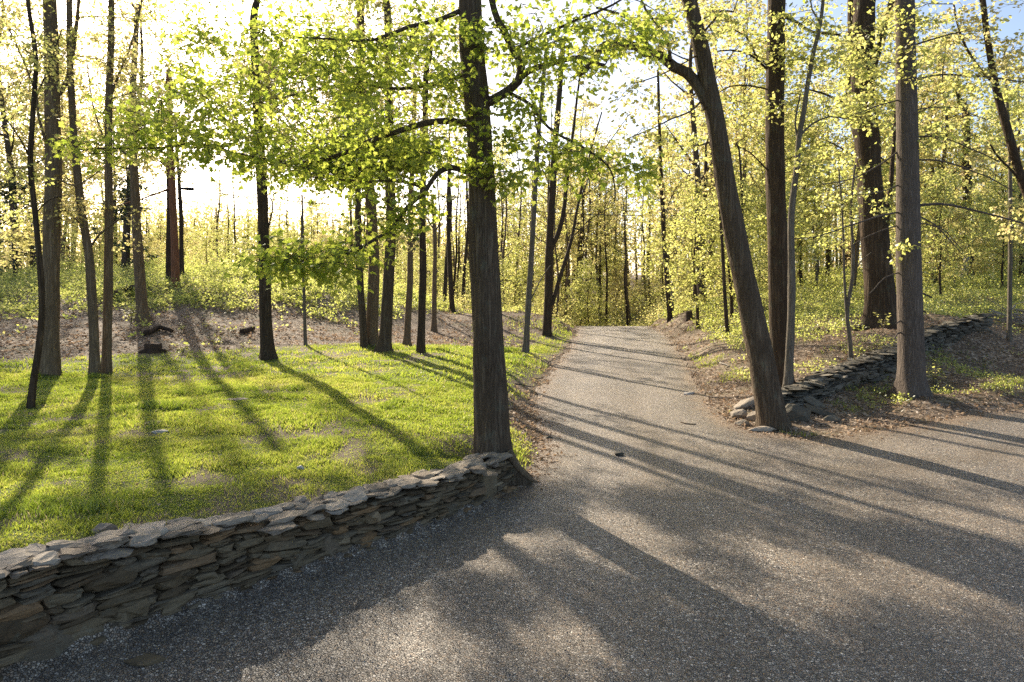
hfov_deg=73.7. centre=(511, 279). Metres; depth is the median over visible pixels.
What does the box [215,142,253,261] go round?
woodland tree
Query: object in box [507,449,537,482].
tree root
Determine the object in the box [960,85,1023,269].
woodland tree
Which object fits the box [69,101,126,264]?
woodland tree
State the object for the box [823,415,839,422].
rock
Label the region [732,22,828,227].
woodland tree
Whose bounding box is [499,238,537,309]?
understory tree
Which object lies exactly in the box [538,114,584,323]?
woodland tree
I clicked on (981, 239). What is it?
understory tree
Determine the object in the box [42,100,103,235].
woodland tree
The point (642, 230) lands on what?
woodland tree
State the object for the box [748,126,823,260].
woodland tree
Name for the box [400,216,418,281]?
woodland tree
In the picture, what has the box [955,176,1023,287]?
understory tree
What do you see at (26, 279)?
bank ground cover
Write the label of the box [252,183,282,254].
woodland tree
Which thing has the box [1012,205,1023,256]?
understory tree
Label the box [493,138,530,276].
woodland tree
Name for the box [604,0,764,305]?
woodland tree
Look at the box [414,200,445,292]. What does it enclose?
woodland tree
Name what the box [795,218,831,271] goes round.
understory tree
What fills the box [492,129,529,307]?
woodland tree
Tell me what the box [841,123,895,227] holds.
woodland tree
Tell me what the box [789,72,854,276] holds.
woodland tree
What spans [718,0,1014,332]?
oak tree
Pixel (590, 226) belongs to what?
woodland tree
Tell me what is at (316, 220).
woodland tree
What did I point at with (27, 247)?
understory tree
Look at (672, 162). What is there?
woodland tree
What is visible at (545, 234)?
woodland tree
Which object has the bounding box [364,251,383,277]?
understory tree
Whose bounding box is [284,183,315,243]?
woodland tree
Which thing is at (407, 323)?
tall tree
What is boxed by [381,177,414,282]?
woodland tree
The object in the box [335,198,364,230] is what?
woodland tree
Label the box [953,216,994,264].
understory tree
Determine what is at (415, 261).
understory tree
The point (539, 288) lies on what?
understory tree
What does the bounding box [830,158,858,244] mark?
woodland tree
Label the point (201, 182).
sky
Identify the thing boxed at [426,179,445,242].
woodland tree
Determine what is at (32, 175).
young tree
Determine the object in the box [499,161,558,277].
woodland tree
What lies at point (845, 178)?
woodland tree
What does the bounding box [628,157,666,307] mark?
woodland tree
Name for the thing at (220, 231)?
understory tree
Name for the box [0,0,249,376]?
tall tree
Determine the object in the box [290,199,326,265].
woodland tree
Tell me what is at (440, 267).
understory tree
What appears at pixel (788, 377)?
young tree
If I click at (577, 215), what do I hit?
woodland tree
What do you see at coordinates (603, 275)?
understory tree
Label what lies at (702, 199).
woodland tree
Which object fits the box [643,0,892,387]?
tall tree
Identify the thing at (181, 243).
bare tree
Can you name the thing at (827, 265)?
woodland tree
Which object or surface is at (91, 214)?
woodland tree
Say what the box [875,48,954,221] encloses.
woodland tree
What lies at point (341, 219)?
woodland tree
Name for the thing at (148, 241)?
understory tree
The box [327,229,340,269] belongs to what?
understory tree
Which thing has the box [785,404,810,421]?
rock
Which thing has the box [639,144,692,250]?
woodland tree
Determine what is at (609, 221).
woodland tree
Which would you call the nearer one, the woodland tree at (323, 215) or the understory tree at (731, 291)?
the understory tree at (731, 291)
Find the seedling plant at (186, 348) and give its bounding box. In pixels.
[177,344,189,353]
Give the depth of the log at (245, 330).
24.44 m
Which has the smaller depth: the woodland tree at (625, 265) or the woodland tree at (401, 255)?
the woodland tree at (625, 265)
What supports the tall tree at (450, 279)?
on the ground at (968, 346)
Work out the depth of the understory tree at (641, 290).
65.25 m
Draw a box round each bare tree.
[116,46,186,288]
[164,161,170,280]
[175,121,188,275]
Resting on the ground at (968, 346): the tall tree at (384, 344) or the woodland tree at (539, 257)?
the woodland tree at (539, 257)
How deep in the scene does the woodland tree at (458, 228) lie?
61.13 m
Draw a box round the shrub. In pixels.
[926,359,945,388]
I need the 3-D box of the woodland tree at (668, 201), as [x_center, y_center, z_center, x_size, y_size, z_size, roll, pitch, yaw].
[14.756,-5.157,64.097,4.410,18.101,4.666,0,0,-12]
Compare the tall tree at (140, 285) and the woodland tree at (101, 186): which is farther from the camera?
the woodland tree at (101, 186)
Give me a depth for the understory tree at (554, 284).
68.66 m
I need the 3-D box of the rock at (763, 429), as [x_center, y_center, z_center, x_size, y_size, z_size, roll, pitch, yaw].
[4.960,2.977,13.606,0.551,0.112,0.273,0,0,0]
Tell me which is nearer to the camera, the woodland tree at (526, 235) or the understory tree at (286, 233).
the understory tree at (286, 233)
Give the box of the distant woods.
[1,140,1017,295]
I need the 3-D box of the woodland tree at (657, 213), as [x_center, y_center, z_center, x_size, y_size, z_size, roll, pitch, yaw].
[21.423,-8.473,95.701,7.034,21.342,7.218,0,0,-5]
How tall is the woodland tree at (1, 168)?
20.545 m
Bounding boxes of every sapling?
[301,195,307,344]
[686,133,747,337]
[708,135,763,321]
[797,165,888,357]
[976,59,1023,341]
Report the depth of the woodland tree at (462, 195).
76.34 m
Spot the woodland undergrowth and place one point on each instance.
(987, 281)
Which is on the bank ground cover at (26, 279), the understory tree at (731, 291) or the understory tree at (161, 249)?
the understory tree at (161, 249)
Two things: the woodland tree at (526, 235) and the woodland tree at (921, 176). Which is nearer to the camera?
the woodland tree at (921, 176)
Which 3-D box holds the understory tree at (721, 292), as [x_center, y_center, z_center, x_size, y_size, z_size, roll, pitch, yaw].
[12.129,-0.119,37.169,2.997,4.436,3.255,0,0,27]
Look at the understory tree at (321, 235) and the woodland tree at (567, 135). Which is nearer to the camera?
the understory tree at (321, 235)
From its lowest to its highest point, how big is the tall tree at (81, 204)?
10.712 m
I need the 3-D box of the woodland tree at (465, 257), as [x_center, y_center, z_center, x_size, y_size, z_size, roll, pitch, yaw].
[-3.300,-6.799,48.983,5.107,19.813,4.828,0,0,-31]
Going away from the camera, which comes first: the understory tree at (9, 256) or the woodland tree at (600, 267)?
the understory tree at (9, 256)
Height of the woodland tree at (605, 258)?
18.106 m
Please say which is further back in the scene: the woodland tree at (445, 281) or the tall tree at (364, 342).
the woodland tree at (445, 281)
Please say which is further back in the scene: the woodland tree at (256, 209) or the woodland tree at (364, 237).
the woodland tree at (364, 237)
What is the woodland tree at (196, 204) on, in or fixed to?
on the ground at (968, 346)
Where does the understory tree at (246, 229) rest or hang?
on the ground at (968, 346)
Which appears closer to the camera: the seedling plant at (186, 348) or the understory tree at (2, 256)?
the seedling plant at (186, 348)
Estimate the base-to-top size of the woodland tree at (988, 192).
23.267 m
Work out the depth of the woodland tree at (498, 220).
79.16 m
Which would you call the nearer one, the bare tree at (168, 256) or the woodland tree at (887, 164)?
the bare tree at (168, 256)
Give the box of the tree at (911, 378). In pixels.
[793,0,1023,399]
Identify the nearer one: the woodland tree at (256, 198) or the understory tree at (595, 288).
the understory tree at (595, 288)
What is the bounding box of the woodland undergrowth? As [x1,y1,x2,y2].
[590,245,1023,361]
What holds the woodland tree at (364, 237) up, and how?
on the ground at (968, 346)
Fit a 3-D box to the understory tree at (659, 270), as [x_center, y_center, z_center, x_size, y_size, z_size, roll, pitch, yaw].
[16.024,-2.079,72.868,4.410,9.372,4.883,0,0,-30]
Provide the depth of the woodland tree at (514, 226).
107.03 m
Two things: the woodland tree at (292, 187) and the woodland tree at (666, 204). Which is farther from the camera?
the woodland tree at (666, 204)
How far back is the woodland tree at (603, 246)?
102.95 m
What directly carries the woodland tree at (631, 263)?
on the ground at (968, 346)
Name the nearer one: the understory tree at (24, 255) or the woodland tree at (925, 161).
the understory tree at (24, 255)
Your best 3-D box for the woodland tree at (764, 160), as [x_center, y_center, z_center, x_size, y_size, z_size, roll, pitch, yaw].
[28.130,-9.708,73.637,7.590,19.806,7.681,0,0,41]
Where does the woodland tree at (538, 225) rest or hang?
on the ground at (968, 346)
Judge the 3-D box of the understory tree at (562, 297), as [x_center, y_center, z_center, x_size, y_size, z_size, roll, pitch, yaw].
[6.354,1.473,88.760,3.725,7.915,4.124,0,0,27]
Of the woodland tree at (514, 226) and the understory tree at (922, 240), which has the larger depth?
the woodland tree at (514, 226)
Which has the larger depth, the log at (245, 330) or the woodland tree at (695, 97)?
the woodland tree at (695, 97)
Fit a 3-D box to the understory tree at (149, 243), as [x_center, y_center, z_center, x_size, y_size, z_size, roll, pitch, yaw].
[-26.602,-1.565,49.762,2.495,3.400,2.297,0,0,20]
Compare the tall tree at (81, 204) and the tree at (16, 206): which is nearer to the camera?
the tall tree at (81, 204)
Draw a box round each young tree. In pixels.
[0,0,152,408]
[755,0,895,386]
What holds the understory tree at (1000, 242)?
on the ground at (968, 346)
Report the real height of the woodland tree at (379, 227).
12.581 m
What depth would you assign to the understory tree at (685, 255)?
74.39 m
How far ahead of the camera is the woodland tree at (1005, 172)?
53.36 m
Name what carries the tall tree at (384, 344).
on the lawn at (283, 495)
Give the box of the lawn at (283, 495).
[0,329,573,552]
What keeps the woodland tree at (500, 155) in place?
on the ground at (968, 346)
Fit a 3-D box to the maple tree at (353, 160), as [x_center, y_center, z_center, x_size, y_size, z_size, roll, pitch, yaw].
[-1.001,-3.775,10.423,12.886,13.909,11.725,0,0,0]
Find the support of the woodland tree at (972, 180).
on the ground at (968, 346)
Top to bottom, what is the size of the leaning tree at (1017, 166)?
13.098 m
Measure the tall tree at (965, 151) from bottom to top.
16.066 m
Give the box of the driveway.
[0,326,1023,681]
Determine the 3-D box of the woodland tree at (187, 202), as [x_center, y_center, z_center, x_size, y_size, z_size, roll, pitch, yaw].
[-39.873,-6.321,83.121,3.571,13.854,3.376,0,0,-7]
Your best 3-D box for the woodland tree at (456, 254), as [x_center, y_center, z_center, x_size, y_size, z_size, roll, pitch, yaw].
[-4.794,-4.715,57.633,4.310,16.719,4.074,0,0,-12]
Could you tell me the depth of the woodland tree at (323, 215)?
96.30 m
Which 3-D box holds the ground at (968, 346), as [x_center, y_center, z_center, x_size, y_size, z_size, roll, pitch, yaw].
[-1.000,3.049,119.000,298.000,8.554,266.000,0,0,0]
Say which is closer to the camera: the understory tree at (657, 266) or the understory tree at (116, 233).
the understory tree at (116, 233)
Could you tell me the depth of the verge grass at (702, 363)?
20.15 m
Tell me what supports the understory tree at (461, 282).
on the ground at (968, 346)
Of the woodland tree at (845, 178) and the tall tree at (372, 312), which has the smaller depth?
the tall tree at (372, 312)
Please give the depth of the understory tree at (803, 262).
56.22 m
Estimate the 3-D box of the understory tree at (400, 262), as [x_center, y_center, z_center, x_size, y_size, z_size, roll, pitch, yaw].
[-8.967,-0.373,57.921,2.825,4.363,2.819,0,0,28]
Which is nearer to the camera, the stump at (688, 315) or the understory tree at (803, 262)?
the stump at (688, 315)
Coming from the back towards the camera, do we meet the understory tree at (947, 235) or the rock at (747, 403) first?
the understory tree at (947, 235)
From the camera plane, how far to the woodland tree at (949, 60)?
42.23 m
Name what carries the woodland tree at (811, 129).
on the ground at (968, 346)
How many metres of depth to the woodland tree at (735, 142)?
56.10 m
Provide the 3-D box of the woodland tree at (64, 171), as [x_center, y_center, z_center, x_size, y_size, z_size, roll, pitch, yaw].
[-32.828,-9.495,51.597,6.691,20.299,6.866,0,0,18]
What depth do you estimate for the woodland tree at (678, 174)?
59.75 m
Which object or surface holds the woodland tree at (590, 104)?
on the ground at (968, 346)
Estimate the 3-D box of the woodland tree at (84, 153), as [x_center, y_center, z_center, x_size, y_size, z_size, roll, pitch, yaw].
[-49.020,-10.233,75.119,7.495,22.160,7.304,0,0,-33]
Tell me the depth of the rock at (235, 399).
13.23 m
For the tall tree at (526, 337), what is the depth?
24.92 m
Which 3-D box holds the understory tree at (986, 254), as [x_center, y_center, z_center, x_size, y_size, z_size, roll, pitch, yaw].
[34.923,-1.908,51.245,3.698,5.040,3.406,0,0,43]
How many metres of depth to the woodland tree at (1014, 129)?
59.86 m
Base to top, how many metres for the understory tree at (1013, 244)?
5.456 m
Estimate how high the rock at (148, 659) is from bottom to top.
0.048 m
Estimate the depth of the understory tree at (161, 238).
93.23 m
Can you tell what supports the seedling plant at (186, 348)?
on the lawn at (283, 495)
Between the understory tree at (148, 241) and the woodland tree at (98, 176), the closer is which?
the woodland tree at (98, 176)
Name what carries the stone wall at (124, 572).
on the ground at (968, 346)
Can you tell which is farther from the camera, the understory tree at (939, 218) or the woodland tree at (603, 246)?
the woodland tree at (603, 246)
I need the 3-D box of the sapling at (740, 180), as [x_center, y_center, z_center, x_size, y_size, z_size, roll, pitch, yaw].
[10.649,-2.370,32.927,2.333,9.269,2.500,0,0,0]
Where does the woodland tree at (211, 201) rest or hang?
on the ground at (968, 346)
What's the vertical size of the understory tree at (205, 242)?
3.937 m
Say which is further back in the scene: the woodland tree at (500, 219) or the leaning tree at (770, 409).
the woodland tree at (500, 219)
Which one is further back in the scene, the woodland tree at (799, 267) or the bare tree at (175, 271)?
the woodland tree at (799, 267)
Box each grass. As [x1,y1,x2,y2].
[392,304,1023,458]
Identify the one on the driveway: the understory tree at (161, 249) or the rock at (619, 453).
the rock at (619, 453)
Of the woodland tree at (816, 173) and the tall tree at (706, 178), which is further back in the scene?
the woodland tree at (816, 173)
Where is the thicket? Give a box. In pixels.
[354,241,814,325]
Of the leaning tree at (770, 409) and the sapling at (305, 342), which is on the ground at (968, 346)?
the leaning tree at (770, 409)
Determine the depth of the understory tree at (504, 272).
49.19 m
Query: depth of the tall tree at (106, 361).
16.93 m
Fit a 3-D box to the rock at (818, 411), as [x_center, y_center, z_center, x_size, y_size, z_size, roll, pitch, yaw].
[6.809,2.905,15.071,0.641,0.307,0.398,0,0,0]
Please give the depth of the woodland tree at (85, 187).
66.85 m
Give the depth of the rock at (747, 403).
15.46 m
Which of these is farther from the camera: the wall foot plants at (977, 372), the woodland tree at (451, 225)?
the woodland tree at (451, 225)
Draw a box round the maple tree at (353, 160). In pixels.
[39,0,804,485]
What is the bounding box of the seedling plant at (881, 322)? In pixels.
[873,312,890,329]
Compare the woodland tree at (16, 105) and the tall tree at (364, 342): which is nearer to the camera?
the tall tree at (364, 342)
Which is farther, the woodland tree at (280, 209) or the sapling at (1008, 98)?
the woodland tree at (280, 209)
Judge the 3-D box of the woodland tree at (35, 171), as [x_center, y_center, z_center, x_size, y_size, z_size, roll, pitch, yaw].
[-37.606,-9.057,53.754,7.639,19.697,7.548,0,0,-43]
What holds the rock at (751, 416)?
on the ground at (968, 346)
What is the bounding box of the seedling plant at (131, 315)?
[119,297,136,325]
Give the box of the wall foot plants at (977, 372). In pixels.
[737,333,1023,408]
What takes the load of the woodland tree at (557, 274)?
on the ground at (968, 346)
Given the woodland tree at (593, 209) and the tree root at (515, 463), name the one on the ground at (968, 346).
the woodland tree at (593, 209)
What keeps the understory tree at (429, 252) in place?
on the ground at (968, 346)
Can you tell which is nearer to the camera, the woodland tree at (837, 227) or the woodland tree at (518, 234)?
the woodland tree at (518, 234)
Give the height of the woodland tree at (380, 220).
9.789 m
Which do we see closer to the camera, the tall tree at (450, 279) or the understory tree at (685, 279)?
the tall tree at (450, 279)
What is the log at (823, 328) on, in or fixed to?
on the ground at (968, 346)
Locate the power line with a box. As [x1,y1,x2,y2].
[0,187,985,215]
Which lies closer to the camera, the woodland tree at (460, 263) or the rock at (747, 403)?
the rock at (747, 403)
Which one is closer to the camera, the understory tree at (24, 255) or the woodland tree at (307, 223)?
the understory tree at (24, 255)
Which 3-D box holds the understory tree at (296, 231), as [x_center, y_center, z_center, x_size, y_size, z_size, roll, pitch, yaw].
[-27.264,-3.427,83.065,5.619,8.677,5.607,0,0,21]
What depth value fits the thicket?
58.60 m
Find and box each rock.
[92,523,117,534]
[124,653,164,665]
[151,429,167,433]
[222,398,247,400]
[614,451,623,455]
[730,409,747,417]
[733,396,754,409]
[734,419,749,425]
[746,411,755,420]
[749,426,774,431]
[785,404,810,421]
[794,392,824,407]
[803,404,835,415]
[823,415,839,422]
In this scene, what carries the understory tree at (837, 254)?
on the ground at (968, 346)
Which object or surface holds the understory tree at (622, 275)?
on the ground at (968, 346)
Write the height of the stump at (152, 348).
0.355 m
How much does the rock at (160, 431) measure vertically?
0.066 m
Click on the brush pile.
(1017, 319)
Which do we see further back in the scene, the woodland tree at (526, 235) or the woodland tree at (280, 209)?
the woodland tree at (280, 209)
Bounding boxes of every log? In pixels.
[113,285,134,297]
[143,325,173,335]
[239,326,254,333]
[812,326,829,333]
[960,257,968,277]
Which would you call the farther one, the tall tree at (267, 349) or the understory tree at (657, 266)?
the understory tree at (657, 266)
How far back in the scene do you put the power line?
36.54 m
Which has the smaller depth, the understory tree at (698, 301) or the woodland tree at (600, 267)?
the understory tree at (698, 301)
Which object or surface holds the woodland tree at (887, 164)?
on the ground at (968, 346)
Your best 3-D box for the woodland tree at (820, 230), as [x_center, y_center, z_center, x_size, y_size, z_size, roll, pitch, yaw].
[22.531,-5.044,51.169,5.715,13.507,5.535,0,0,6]
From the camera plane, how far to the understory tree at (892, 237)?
50.76 m
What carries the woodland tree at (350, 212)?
on the ground at (968, 346)
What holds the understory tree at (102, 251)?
on the bank ground cover at (26, 279)
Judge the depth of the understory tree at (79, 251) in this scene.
52.98 m
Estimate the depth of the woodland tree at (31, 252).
57.10 m
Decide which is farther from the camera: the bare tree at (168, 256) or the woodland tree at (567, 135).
the woodland tree at (567, 135)
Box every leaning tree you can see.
[558,0,791,431]
[879,0,1023,245]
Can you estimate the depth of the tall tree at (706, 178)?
39.93 m
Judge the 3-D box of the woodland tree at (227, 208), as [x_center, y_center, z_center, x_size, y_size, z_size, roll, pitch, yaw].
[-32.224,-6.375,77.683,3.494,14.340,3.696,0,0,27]
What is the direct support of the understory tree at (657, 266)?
on the ground at (968, 346)
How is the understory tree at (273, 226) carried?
on the ground at (968, 346)
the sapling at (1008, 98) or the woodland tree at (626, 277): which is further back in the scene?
the woodland tree at (626, 277)
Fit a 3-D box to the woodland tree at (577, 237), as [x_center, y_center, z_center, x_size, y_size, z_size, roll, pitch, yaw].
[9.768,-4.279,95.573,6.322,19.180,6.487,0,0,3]
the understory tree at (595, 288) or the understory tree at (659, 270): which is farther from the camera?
the understory tree at (659, 270)
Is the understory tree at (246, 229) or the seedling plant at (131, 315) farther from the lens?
the understory tree at (246, 229)
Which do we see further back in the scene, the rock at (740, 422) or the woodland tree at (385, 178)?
the woodland tree at (385, 178)
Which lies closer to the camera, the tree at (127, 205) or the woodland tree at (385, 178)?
the tree at (127, 205)
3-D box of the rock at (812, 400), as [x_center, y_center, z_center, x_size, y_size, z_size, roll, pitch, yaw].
[6.815,2.748,15.774,0.785,0.438,0.412,0,0,32]
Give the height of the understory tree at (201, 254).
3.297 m
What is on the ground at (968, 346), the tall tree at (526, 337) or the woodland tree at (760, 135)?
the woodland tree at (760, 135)
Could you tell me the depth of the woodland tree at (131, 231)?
89.59 m
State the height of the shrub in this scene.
0.805 m
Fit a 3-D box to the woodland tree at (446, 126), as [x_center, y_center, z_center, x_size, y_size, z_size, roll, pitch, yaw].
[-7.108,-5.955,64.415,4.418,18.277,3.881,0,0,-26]
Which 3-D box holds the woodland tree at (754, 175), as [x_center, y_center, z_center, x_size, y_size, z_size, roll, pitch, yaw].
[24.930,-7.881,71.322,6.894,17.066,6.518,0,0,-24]
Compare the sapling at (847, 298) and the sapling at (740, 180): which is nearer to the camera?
the sapling at (847, 298)
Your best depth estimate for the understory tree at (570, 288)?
60.92 m
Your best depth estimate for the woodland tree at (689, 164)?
75.83 m
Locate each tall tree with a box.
[0,0,169,374]
[0,0,223,373]
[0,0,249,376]
[73,0,194,321]
[102,0,429,360]
[208,0,462,347]
[226,0,488,352]
[277,0,447,348]
[337,43,465,345]
[350,0,506,353]
[441,158,456,312]
[506,33,580,352]
[531,42,629,336]
[634,69,689,322]
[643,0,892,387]
[676,137,719,307]
[920,53,1022,280]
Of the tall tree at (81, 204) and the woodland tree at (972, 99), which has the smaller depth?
the tall tree at (81, 204)
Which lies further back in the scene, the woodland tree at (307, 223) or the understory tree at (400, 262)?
the woodland tree at (307, 223)
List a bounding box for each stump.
[138,343,166,353]
[683,310,692,321]
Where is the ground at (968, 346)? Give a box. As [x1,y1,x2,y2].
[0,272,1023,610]
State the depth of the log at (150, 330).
22.66 m
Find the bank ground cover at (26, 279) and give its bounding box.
[0,237,537,345]
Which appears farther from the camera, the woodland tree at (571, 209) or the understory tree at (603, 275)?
the understory tree at (603, 275)
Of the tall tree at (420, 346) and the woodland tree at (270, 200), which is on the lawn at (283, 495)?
the tall tree at (420, 346)
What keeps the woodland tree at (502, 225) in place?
on the ground at (968, 346)
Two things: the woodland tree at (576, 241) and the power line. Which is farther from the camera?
the woodland tree at (576, 241)
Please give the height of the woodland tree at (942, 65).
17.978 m
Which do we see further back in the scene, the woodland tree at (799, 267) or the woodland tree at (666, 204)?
the woodland tree at (666, 204)
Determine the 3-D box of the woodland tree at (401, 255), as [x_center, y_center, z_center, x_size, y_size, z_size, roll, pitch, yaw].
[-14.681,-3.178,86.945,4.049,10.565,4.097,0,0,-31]
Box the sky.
[0,0,1023,274]
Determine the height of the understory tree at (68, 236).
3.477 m
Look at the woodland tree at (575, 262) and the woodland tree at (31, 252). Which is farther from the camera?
the woodland tree at (575, 262)
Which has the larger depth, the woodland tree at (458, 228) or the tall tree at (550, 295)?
the woodland tree at (458, 228)
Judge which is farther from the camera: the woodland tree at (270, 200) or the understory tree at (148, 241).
the woodland tree at (270, 200)
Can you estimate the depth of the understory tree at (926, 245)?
54.65 m
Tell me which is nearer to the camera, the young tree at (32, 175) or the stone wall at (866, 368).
the young tree at (32, 175)
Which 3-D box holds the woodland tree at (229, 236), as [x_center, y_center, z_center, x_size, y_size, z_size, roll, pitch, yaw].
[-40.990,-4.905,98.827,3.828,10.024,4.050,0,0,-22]
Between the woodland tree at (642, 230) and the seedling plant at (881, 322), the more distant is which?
the woodland tree at (642, 230)
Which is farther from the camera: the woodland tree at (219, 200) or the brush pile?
the woodland tree at (219, 200)
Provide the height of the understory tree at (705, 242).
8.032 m
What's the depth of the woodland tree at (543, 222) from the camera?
107.66 m
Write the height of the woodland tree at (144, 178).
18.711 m
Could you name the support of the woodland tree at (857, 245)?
on the ground at (968, 346)
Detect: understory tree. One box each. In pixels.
[0,225,21,270]
[0,243,8,271]
[5,238,29,268]
[19,224,42,268]
[60,222,84,272]
[75,245,103,264]
[77,215,121,265]
[94,235,117,267]
[100,225,132,263]
[131,235,165,264]
[143,236,164,263]
[151,221,188,260]
[153,240,165,262]
[178,226,204,265]
[184,229,215,263]
[187,241,216,263]
[189,212,223,268]
[207,221,245,265]
[214,211,257,266]
[228,236,255,263]
[269,225,284,255]
[269,226,299,252]
[272,217,310,249]
[308,232,345,262]
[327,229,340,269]
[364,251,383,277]
[379,232,428,285]
[394,251,418,288]
[413,244,443,293]
[426,247,447,298]
[438,270,468,301]
[454,259,471,309]
[458,263,470,300]
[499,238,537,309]
[499,253,516,306]
[509,263,556,312]
[512,260,544,306]
[532,279,570,322]
[534,277,542,312]
[554,262,573,308]
[560,261,600,325]
[565,258,610,325]
[572,290,599,325]
[585,249,613,299]
[601,241,624,300]
[601,270,633,315]
[605,265,639,300]
[629,277,662,314]
[642,246,672,293]
[645,216,681,297]
[654,182,733,328]
[662,269,692,301]
[670,241,695,286]
[672,263,692,299]
[689,162,767,319]
[703,212,732,293]
[708,245,762,302]
[719,168,837,298]
[747,182,767,285]
[762,227,813,279]
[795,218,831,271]
[809,229,841,264]
[850,178,895,266]
[889,226,935,286]
[890,167,1001,294]
[892,229,929,266]
[921,222,931,269]
[922,207,962,262]
[923,205,999,288]
[939,218,998,272]
[946,229,1006,272]
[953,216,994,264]
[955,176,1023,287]
[978,202,1018,263]
[979,209,1018,266]
[992,218,1018,275]
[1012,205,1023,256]
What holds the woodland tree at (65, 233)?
on the ground at (968, 346)
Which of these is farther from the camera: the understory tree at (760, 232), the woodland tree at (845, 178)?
the woodland tree at (845, 178)
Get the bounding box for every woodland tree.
[0,0,70,268]
[0,20,62,208]
[0,40,87,264]
[0,68,89,269]
[0,87,37,257]
[0,111,28,231]
[16,63,102,264]
[20,69,100,255]
[27,24,126,267]
[27,92,100,227]
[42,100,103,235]
[61,105,102,248]
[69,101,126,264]
[76,0,198,267]
[83,86,161,263]
[84,71,164,226]
[117,203,147,253]
[143,208,166,256]
[148,200,165,241]
[177,172,199,252]
[184,206,202,251]
[186,202,209,250]
[194,175,231,253]
[205,124,237,261]
[209,161,242,258]
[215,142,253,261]
[218,212,241,261]
[231,172,257,254]
[244,151,276,223]
[249,180,272,231]
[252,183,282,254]
[254,177,279,225]
[268,184,295,252]
[272,171,308,248]
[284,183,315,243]
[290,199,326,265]
[298,185,336,243]
[298,208,319,245]
[307,201,328,240]
[330,112,355,257]
[331,209,354,265]
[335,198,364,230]
[346,191,384,271]
[364,99,398,217]
[376,204,384,267]
[378,217,384,262]
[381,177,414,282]
[395,223,406,279]
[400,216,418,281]
[413,221,440,281]
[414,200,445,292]
[418,23,495,300]
[426,125,456,273]
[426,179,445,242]
[431,126,466,294]
[433,83,504,307]
[437,150,465,298]
[437,161,465,269]
[443,212,469,288]
[451,158,468,299]
[455,149,465,242]
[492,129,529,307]
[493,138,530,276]
[493,153,518,281]
[495,176,519,277]
[496,117,545,304]
[496,159,528,294]
[496,187,535,303]
[496,194,518,303]
[497,172,529,293]
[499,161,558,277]
[506,179,544,274]
[513,160,544,307]
[521,162,576,310]
[522,86,578,316]
[528,162,570,270]
[535,161,577,317]
[535,194,558,260]
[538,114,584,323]
[539,149,595,314]
[541,171,588,309]
[543,94,632,319]
[557,176,598,266]
[558,141,602,323]
[560,186,598,273]
[562,182,593,306]
[567,125,629,318]
[568,139,621,293]
[569,150,636,295]
[572,112,612,306]
[580,147,629,325]
[587,199,622,297]
[591,138,640,292]
[598,156,639,303]
[601,168,645,325]
[602,130,649,323]
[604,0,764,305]
[620,137,657,303]
[622,124,693,312]
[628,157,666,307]
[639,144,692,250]
[641,146,687,251]
[647,0,765,297]
[647,128,685,263]
[651,109,688,264]
[656,106,734,254]
[657,125,708,275]
[670,105,715,260]
[679,0,809,242]
[683,146,735,292]
[699,73,764,235]
[723,50,827,235]
[730,35,836,228]
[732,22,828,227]
[740,126,766,262]
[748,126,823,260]
[749,110,797,223]
[760,99,844,285]
[786,103,849,275]
[787,122,854,287]
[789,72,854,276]
[802,74,857,277]
[803,28,895,291]
[828,82,895,243]
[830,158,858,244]
[831,0,971,216]
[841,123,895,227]
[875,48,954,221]
[878,92,939,239]
[881,35,982,274]
[882,129,937,231]
[884,26,993,277]
[894,93,957,262]
[918,26,1011,284]
[920,98,981,267]
[927,100,1000,264]
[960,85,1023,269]
[971,60,1023,278]
[973,89,1023,273]
[973,111,1022,245]
[992,73,1023,199]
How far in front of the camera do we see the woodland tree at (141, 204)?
64.86 m
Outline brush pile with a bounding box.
[988,301,1023,329]
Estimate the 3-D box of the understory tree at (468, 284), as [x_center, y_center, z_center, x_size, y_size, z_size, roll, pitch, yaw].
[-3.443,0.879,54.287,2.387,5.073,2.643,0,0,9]
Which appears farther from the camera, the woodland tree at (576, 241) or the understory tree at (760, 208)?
the woodland tree at (576, 241)
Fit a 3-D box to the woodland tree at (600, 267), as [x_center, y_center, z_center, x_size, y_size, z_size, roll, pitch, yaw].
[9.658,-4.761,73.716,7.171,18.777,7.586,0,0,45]
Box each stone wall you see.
[0,452,516,681]
[781,313,997,405]
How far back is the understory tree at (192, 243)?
78.96 m
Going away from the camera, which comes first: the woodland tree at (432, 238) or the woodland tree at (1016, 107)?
the woodland tree at (1016, 107)
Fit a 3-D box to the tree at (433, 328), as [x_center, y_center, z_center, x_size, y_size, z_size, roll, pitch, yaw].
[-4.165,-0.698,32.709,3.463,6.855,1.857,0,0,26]
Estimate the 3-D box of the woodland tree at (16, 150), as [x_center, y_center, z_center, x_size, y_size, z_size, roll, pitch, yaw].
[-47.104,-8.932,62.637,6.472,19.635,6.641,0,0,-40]
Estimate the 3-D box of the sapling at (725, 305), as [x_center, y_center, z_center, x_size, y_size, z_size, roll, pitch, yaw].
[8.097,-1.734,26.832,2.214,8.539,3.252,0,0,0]
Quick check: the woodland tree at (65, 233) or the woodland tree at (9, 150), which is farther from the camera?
the woodland tree at (65, 233)
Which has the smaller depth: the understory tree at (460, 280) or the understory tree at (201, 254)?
the understory tree at (201, 254)
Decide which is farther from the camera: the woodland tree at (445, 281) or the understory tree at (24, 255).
the understory tree at (24, 255)

